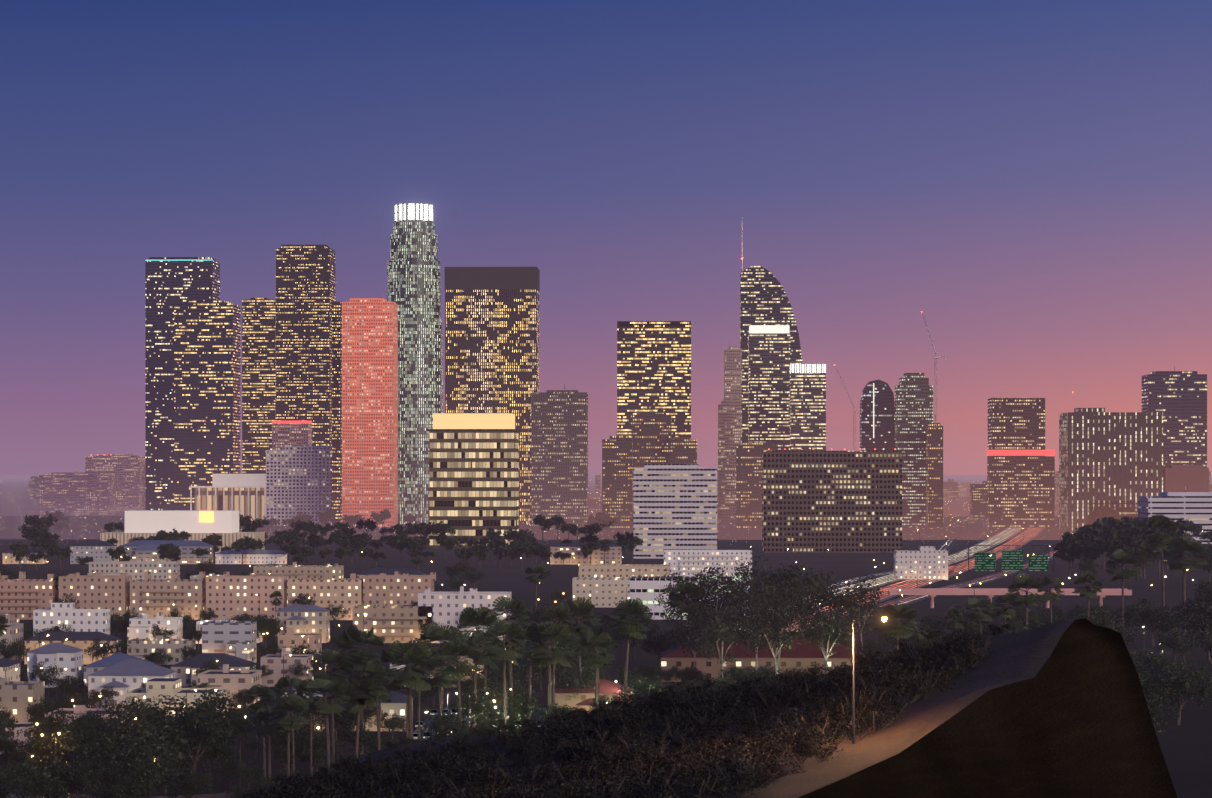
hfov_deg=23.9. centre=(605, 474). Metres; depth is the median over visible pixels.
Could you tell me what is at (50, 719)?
tree
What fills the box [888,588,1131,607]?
overpass bridge
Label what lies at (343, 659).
palm
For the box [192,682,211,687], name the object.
street tree
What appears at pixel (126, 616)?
street tree
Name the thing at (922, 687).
bush
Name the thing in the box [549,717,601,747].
bush
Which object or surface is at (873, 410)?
tower strip
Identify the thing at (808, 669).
bush
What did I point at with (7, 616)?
house
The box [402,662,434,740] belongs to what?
palm
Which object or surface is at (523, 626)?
street tree
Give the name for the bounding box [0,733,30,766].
street tree
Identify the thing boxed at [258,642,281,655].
street tree
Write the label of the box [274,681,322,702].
house
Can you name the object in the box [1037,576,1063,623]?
palm
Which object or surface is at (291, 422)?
pink lit sign
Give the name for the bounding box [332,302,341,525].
tower
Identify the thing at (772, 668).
park tree
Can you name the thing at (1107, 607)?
park tree
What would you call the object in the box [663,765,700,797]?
bush
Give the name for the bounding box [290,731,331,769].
tree
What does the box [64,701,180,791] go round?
tree
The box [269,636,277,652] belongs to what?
street tree
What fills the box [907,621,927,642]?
palm
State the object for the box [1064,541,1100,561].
tree
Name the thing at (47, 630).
street tree
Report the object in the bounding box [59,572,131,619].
apartments
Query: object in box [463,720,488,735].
park tree
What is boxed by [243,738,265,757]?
street tree
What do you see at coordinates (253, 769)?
tree
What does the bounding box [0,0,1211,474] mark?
sky
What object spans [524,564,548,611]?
palm
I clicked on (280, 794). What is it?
bush
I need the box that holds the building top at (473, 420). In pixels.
[433,413,514,428]
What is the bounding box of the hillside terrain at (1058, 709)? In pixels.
[309,618,1177,797]
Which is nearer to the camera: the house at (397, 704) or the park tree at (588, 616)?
the house at (397, 704)
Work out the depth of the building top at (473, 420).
2424.14 m
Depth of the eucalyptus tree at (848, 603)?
868.16 m
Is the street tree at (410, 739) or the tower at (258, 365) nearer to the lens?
the street tree at (410, 739)
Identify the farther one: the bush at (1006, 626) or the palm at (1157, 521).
the palm at (1157, 521)
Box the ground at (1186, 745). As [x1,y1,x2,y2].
[0,475,1211,797]
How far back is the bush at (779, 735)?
207.62 m
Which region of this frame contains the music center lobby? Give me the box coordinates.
[195,488,263,522]
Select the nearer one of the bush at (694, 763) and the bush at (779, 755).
the bush at (694, 763)
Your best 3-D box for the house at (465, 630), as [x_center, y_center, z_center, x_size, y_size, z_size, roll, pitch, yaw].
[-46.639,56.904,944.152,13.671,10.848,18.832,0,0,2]
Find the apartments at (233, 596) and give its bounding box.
[206,576,288,619]
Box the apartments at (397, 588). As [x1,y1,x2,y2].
[363,571,433,604]
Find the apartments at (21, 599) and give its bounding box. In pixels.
[0,575,58,619]
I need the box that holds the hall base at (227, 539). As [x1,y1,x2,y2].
[100,532,264,552]
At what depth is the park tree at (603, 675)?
802.30 m
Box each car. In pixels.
[413,733,420,738]
[415,721,424,727]
[423,731,430,738]
[430,709,437,715]
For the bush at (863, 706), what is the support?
on the hillside terrain at (1058, 709)
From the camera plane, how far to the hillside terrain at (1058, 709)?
352.82 m
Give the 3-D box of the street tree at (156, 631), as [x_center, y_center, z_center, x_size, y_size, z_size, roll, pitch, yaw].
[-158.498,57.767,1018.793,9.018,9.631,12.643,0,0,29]
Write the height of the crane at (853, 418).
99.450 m
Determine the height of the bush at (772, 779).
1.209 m
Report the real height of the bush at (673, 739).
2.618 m
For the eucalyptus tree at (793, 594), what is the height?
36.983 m
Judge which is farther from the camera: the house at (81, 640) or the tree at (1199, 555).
the tree at (1199, 555)
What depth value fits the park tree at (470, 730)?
612.63 m
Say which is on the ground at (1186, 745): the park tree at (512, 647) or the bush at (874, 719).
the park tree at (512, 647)
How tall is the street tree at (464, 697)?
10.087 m
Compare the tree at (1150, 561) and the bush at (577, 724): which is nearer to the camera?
the bush at (577, 724)
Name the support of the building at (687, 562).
on the ground at (1186, 745)
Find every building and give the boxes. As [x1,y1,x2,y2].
[39,466,114,514]
[85,454,144,512]
[266,446,331,525]
[634,464,716,558]
[762,451,901,552]
[970,481,986,516]
[1059,408,1162,533]
[1088,501,1137,523]
[1138,487,1211,543]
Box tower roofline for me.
[145,259,212,260]
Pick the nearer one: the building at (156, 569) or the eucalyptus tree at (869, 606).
the eucalyptus tree at (869, 606)
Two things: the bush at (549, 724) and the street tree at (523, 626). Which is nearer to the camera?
the bush at (549, 724)
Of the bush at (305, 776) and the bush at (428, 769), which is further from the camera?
the bush at (305, 776)
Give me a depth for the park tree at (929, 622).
1021.77 m
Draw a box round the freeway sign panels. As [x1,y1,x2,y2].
[975,550,1047,570]
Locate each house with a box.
[0,623,22,661]
[0,658,20,680]
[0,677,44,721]
[0,722,41,753]
[1,614,18,622]
[3,549,46,563]
[23,632,120,664]
[26,643,82,686]
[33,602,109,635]
[45,700,136,739]
[70,540,116,563]
[83,652,154,685]
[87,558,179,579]
[87,659,175,707]
[120,540,213,563]
[125,678,227,719]
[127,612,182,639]
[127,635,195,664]
[170,653,255,687]
[190,573,223,578]
[196,620,262,643]
[198,664,261,708]
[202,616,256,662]
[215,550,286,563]
[246,703,324,731]
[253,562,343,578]
[260,647,312,686]
[274,605,329,642]
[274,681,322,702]
[278,629,321,663]
[347,691,414,730]
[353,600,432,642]
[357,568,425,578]
[388,660,428,686]
[430,641,486,686]
[442,629,486,642]
[459,619,535,629]
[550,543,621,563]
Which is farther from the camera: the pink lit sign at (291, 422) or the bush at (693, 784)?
the pink lit sign at (291, 422)
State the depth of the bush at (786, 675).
296.64 m
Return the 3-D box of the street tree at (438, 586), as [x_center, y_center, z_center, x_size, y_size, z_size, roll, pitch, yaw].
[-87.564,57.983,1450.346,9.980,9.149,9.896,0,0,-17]
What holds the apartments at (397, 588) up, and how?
on the ground at (1186, 745)
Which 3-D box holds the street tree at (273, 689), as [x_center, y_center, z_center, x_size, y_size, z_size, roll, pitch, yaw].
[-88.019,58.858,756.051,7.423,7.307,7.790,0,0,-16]
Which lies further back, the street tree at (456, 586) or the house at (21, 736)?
the street tree at (456, 586)
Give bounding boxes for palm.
[0,614,10,635]
[54,575,65,589]
[230,717,253,789]
[244,684,278,776]
[249,706,285,779]
[267,693,309,777]
[269,591,282,610]
[273,677,299,773]
[295,679,322,776]
[304,678,349,770]
[308,649,355,762]
[338,624,384,753]
[342,678,378,759]
[360,661,394,750]
[372,676,396,739]
[381,640,438,738]
[392,658,424,737]
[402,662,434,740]
[415,622,466,730]
[421,658,454,731]
[436,641,482,733]
[457,607,499,727]
[468,632,501,713]
[482,619,526,724]
[492,596,528,719]
[513,630,553,718]
[521,621,580,710]
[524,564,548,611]
[539,603,575,703]
[557,598,601,678]
[575,629,617,708]
[587,625,610,706]
[598,539,611,563]
[604,598,650,698]
[668,580,709,641]
[880,604,919,652]
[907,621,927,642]
[945,607,965,634]
[965,597,994,635]
[992,593,1018,633]
[1008,573,1045,630]
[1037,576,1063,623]
[1072,571,1103,617]
[1106,549,1140,639]
[1145,514,1177,610]
[1160,535,1207,635]
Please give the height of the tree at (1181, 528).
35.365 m
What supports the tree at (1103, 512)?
on the ground at (1186, 745)
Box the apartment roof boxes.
[0,571,435,580]
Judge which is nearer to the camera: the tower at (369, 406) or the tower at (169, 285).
the tower at (369, 406)
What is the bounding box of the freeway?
[731,511,1056,631]
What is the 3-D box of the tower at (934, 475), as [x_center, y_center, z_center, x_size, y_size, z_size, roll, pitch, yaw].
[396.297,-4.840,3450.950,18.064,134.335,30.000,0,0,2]
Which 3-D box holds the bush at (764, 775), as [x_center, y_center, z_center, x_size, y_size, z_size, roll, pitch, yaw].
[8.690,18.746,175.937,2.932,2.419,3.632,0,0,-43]
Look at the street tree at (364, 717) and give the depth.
685.89 m
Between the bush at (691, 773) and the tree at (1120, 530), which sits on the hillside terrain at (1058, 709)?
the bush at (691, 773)
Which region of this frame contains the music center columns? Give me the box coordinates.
[189,474,265,517]
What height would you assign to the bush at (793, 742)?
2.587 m
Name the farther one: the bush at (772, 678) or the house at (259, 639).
the house at (259, 639)
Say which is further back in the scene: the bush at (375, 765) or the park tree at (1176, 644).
the park tree at (1176, 644)
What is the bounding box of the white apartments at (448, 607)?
[418,586,510,642]
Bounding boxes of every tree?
[0,564,18,578]
[0,638,22,658]
[0,707,16,720]
[0,707,21,742]
[0,717,27,726]
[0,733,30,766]
[0,753,85,797]
[8,639,32,667]
[11,759,60,797]
[15,660,24,678]
[16,748,47,766]
[17,721,95,780]
[20,717,54,749]
[23,625,35,639]
[24,628,50,638]
[26,661,63,685]
[26,695,63,721]
[27,704,54,728]
[31,626,59,635]
[31,758,107,797]
[33,707,100,761]
[33,723,68,773]
[47,691,107,710]
[49,722,179,784]
[50,594,79,608]
[50,674,76,696]
[51,622,74,631]
[56,694,79,706]
[60,677,87,700]
[60,736,94,763]
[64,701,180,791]
[66,710,108,771]
[67,702,138,761]
[81,690,103,705]
[84,638,122,660]
[89,726,173,759]
[92,685,119,704]
[97,759,157,797]
[100,746,166,794]
[104,696,157,711]
[110,612,124,635]
[114,616,128,640]
[115,610,138,625]
[115,635,139,653]
[123,699,173,723]
[131,702,239,780]
[138,754,181,797]
[141,647,172,666]
[141,688,244,768]
[150,623,176,638]
[152,746,193,792]
[159,731,213,781]
[163,608,194,628]
[178,645,200,659]
[181,681,200,687]
[182,624,201,648]
[184,569,207,578]
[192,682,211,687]
[194,558,221,574]
[194,659,229,675]
[198,608,216,619]
[215,710,252,745]
[228,614,251,619]
[228,704,253,740]
[231,612,266,633]
[231,688,256,707]
[231,761,264,785]
[235,710,271,739]
[236,779,275,797]
[239,571,251,575]
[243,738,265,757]
[246,662,273,676]
[248,776,279,789]
[253,616,281,647]
[257,614,281,644]
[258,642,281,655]
[262,684,285,702]
[262,729,303,767]
[265,712,317,734]
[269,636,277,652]
[271,744,298,771]
[277,768,299,781]
[286,663,310,676]
[288,593,317,604]
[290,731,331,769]
[291,643,327,667]
[294,728,316,742]
[295,696,324,733]
[296,745,325,767]
[300,742,333,770]
[302,599,316,605]
[316,702,357,742]
[324,604,348,626]
[328,631,344,653]
[329,759,347,771]
[336,719,384,758]
[339,713,363,740]
[340,706,368,726]
[347,670,372,684]
[361,739,400,754]
[363,704,378,727]
[373,712,405,742]
[374,739,399,747]
[396,736,423,745]
[412,696,421,708]
[413,693,429,705]
[418,620,444,647]
[419,710,470,737]
[420,671,455,706]
[434,581,441,591]
[443,561,475,585]
[445,576,466,590]
[448,676,473,694]
[448,688,483,721]
[452,686,522,728]
[452,725,482,735]
[461,684,492,712]
[462,571,486,587]
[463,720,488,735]
[467,720,501,735]
[469,658,532,688]
[471,662,517,692]
[492,687,543,726]
[494,680,540,706]
[497,719,521,730]
[505,623,533,680]
[516,621,533,628]
[518,657,537,682]
[521,600,560,626]
[521,639,582,687]
[524,661,557,689]
[525,640,586,686]
[528,607,542,621]
[538,702,575,723]
[541,702,572,720]
[547,704,583,719]
[548,610,601,626]
[550,590,569,602]
[555,668,601,699]
[584,618,624,664]
[584,667,609,679]
[588,695,623,711]
[595,614,630,652]
[607,600,660,659]
[607,666,641,687]
[614,677,683,708]
[630,627,658,659]
[633,677,663,695]
[642,629,679,666]
[642,666,667,683]
[653,569,714,637]
[659,665,678,685]
[665,681,704,690]
[666,600,721,668]
[668,621,690,641]
[673,665,700,686]
[675,564,753,633]
[677,667,708,684]
[690,606,751,679]
[696,673,742,690]
[699,591,740,628]
[709,666,764,685]
[712,555,782,635]
[722,582,794,673]
[728,666,780,687]
[736,666,768,678]
[737,594,808,675]
[743,562,820,675]
[760,665,779,674]
[767,562,837,635]
[769,665,807,682]
[792,572,870,633]
[796,607,860,672]
[832,575,887,650]
[832,627,855,646]
[848,637,887,658]
[871,617,912,654]
[882,623,946,653]
[912,614,950,640]
[948,604,991,639]
[974,607,1001,635]
[997,610,1043,631]
[1003,618,1045,633]
[1012,605,1044,621]
[1015,604,1057,628]
[1028,613,1060,628]
[1048,604,1072,618]
[1052,609,1110,627]
[1053,547,1069,575]
[1056,528,1097,575]
[1058,540,1080,577]
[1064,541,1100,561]
[1065,604,1108,617]
[1072,526,1102,534]
[1073,603,1113,627]
[1075,518,1111,566]
[1075,526,1104,565]
[1076,557,1098,574]
[1076,604,1117,617]
[1080,540,1106,566]
[1089,517,1127,524]
[1091,505,1117,521]
[1093,614,1120,631]
[1094,524,1108,568]
[1097,604,1128,625]
[1099,519,1140,569]
[1099,529,1163,581]
[1099,538,1142,565]
[1099,617,1138,645]
[1112,526,1126,568]
[1113,606,1146,637]
[1120,598,1186,646]
[1121,517,1149,565]
[1121,526,1155,576]
[1124,517,1139,522]
[1126,551,1155,579]
[1127,528,1158,577]
[1128,520,1143,525]
[1129,650,1146,673]
[1131,648,1179,701]
[1133,649,1178,668]
[1136,656,1184,698]
[1138,518,1192,568]
[1139,670,1190,724]
[1142,539,1176,579]
[1142,552,1159,578]
[1143,662,1211,724]
[1143,686,1180,712]
[1144,526,1182,572]
[1146,696,1182,734]
[1148,605,1195,639]
[1156,629,1196,664]
[1170,601,1205,636]
[1170,601,1211,660]
[1171,632,1201,663]
[1182,662,1211,684]
[1183,543,1211,580]
[1183,581,1211,618]
[1186,521,1202,538]
[1190,628,1211,663]
[1199,531,1211,546]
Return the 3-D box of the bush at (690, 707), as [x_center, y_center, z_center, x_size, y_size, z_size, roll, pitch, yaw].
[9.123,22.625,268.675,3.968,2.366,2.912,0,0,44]
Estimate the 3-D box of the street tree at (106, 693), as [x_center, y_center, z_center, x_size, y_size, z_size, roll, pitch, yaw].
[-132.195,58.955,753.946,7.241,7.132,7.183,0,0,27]
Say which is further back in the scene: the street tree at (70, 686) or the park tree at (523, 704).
the street tree at (70, 686)
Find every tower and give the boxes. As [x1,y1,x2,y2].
[145,257,219,509]
[174,299,239,509]
[242,297,275,473]
[276,245,334,445]
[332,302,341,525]
[342,298,397,526]
[387,204,442,523]
[445,267,539,523]
[531,384,587,530]
[602,433,632,528]
[617,321,690,438]
[631,407,671,528]
[669,432,696,463]
[740,266,801,441]
[790,364,825,450]
[860,380,894,450]
[895,373,932,525]
[926,415,942,526]
[988,398,1044,456]
[1142,366,1206,467]
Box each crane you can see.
[835,366,862,448]
[922,312,946,426]
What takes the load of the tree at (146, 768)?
on the ground at (1186, 745)
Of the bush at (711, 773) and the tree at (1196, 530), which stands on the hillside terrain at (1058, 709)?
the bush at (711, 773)
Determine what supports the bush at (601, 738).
on the hillside terrain at (1058, 709)
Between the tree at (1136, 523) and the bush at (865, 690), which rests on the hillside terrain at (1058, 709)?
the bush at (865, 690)
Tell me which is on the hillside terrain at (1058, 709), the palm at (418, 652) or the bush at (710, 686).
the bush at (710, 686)
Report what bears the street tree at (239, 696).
on the ground at (1186, 745)
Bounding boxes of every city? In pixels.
[27,475,601,510]
[30,471,1210,503]
[30,484,1211,498]
[717,471,969,496]
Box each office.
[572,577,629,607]
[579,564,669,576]
[630,576,749,619]
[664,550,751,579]
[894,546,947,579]
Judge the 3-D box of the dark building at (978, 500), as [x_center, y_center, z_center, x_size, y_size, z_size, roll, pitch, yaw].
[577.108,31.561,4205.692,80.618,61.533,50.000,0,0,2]
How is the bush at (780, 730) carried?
on the hillside terrain at (1058, 709)
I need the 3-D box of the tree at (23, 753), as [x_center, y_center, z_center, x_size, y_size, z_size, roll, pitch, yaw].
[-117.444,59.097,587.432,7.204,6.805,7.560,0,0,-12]
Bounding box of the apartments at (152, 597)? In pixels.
[130,579,205,619]
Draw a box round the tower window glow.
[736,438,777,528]
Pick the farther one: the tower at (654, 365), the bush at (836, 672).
the tower at (654, 365)
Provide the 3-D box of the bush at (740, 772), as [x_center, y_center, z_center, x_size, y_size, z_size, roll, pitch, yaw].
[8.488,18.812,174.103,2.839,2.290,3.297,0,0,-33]
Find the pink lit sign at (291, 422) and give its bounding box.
[272,421,311,423]
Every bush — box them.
[231,790,264,797]
[257,785,312,797]
[262,773,306,793]
[268,789,314,797]
[274,781,312,797]
[280,772,298,784]
[289,778,323,797]
[291,769,320,786]
[312,776,341,796]
[315,766,330,776]
[333,750,365,775]
[363,756,410,780]
[366,762,411,780]
[376,775,408,792]
[383,764,422,792]
[387,765,430,789]
[394,771,421,789]
[400,736,413,743]
[419,733,446,748]
[419,775,474,792]
[422,761,462,786]
[434,770,490,797]
[450,766,498,791]
[450,780,524,797]
[454,775,506,797]
[466,776,506,797]
[479,728,496,736]
[485,718,532,740]
[488,765,542,789]
[498,723,515,730]
[502,780,548,797]
[506,764,550,787]
[511,725,549,748]
[517,780,546,795]
[519,728,549,746]
[535,763,557,781]
[539,721,563,729]
[540,717,570,741]
[546,705,589,723]
[546,706,580,724]
[546,760,574,780]
[547,713,564,724]
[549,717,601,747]
[549,730,591,756]
[550,774,625,797]
[550,788,612,797]
[552,757,585,780]
[555,762,594,787]
[556,762,596,785]
[557,738,587,760]
[560,770,595,792]
[562,732,609,764]
[563,721,594,743]
[569,710,587,719]
[569,723,613,742]
[588,711,601,717]
[590,732,625,747]
[591,727,620,739]
[592,706,607,718]
[593,693,633,716]
[593,723,615,740]
[601,749,639,773]
[609,736,674,766]
[610,771,659,797]
[615,692,652,709]
[615,764,692,797]
[618,725,659,747]
[619,738,674,769]
[621,731,670,759]
[634,748,672,774]
[634,754,657,769]
[642,692,668,706]
[649,791,693,797]
[650,684,685,698]
[652,684,705,706]
[656,732,687,755]
[657,746,713,770]
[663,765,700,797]
[666,774,728,797]
[667,678,698,700]
[669,765,720,791]
[670,747,707,770]
[670,753,715,772]
[671,741,715,760]
[672,753,753,794]
[674,778,715,797]
[677,755,724,793]
[679,735,731,755]
[680,749,721,768]
[686,703,718,723]
[686,730,728,751]
[686,735,721,758]
[700,675,733,693]
[705,769,731,792]
[706,748,766,783]
[707,748,784,773]
[708,725,726,742]
[710,743,776,765]
[712,736,773,763]
[713,754,759,788]
[717,674,763,695]
[718,729,766,747]
[719,764,766,797]
[720,763,775,792]
[721,754,762,780]
[722,734,749,747]
[724,743,753,758]
[734,740,793,776]
[736,707,775,738]
[739,734,763,753]
[739,734,774,758]
[743,694,764,707]
[747,671,782,686]
[756,773,779,783]
[757,743,785,759]
[769,757,805,776]
[770,724,796,747]
[772,729,802,755]
[773,718,834,744]
[774,732,811,749]
[776,668,796,684]
[776,703,835,730]
[778,714,823,732]
[779,668,802,683]
[779,707,830,727]
[780,720,820,749]
[784,728,820,763]
[785,719,852,761]
[792,712,833,739]
[793,712,832,730]
[794,741,811,759]
[799,738,835,762]
[802,668,818,674]
[806,714,843,735]
[810,663,830,676]
[816,721,860,747]
[819,670,851,700]
[819,691,879,722]
[821,670,850,692]
[824,667,856,686]
[826,666,841,675]
[828,662,874,680]
[828,675,861,690]
[830,689,881,723]
[830,710,849,723]
[831,700,871,732]
[836,682,888,703]
[840,687,862,701]
[841,662,871,684]
[846,651,870,665]
[848,710,885,729]
[850,676,887,698]
[851,654,872,666]
[851,688,893,715]
[851,718,875,739]
[855,686,876,696]
[855,707,897,732]
[859,697,907,722]
[867,687,895,705]
[868,679,921,713]
[888,680,936,703]
[894,647,907,656]
[896,637,917,656]
[902,667,951,699]
[905,677,934,697]
[906,660,954,688]
[909,638,933,653]
[919,628,955,648]
[931,666,962,681]
[944,651,980,670]
[948,630,995,658]
[948,638,986,665]
[948,659,967,675]
[949,639,981,660]
[985,624,1009,634]
[987,624,1005,635]
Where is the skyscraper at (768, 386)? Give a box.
[748,325,789,450]
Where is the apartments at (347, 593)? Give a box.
[287,578,362,619]
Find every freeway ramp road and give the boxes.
[823,539,956,587]
[875,542,1062,606]
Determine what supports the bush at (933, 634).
on the hillside terrain at (1058, 709)
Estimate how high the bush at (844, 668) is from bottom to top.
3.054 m
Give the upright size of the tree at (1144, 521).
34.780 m
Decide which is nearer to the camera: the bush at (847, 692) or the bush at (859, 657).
the bush at (847, 692)
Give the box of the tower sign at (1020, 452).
[987,450,1054,455]
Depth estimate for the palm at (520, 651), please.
694.13 m
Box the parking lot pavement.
[402,707,545,743]
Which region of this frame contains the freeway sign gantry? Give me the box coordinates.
[968,545,1053,571]
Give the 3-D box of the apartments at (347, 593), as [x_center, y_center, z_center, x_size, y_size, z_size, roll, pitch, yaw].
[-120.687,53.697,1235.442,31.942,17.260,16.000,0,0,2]
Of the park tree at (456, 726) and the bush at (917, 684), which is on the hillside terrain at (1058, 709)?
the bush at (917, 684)
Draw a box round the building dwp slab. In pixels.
[427,429,520,430]
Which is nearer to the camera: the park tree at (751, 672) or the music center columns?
the park tree at (751, 672)
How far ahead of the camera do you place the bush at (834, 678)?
266.97 m
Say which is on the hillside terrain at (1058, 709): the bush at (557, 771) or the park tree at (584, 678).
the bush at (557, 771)
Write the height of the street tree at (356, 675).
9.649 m
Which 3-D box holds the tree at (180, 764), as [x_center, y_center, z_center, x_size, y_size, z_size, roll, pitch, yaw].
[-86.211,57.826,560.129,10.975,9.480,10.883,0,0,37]
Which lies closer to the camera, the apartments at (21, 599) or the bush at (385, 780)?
the bush at (385, 780)
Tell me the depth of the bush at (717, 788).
170.09 m
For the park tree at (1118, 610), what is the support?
on the ground at (1186, 745)
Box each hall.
[125,510,238,532]
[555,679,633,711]
[660,636,866,681]
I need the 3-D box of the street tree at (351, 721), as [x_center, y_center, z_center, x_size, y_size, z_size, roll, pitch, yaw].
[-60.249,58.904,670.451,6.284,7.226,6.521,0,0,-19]
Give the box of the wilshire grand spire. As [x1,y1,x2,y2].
[741,236,742,272]
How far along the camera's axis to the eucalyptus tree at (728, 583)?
867.92 m
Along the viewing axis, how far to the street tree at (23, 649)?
924.73 m
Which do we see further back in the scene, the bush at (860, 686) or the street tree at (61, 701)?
the street tree at (61, 701)
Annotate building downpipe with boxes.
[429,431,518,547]
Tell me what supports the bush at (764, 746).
on the hillside terrain at (1058, 709)
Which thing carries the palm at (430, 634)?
on the ground at (1186, 745)
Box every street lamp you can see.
[40,733,55,771]
[41,667,48,695]
[238,704,247,754]
[244,715,258,768]
[482,699,495,720]
[494,705,506,724]
[852,615,887,743]
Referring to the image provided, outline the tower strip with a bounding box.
[873,383,873,437]
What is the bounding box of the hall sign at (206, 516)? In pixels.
[199,511,213,521]
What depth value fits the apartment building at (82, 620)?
1062.98 m
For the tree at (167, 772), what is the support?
on the ground at (1186, 745)
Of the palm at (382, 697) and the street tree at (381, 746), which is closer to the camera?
the street tree at (381, 746)
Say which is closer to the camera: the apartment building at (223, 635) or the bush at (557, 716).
the bush at (557, 716)
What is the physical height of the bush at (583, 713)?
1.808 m
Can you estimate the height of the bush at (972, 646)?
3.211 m
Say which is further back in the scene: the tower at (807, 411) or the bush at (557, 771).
the tower at (807, 411)
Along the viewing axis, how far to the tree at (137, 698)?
665.47 m
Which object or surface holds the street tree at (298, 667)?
on the ground at (1186, 745)
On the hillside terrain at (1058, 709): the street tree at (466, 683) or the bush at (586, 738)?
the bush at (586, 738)

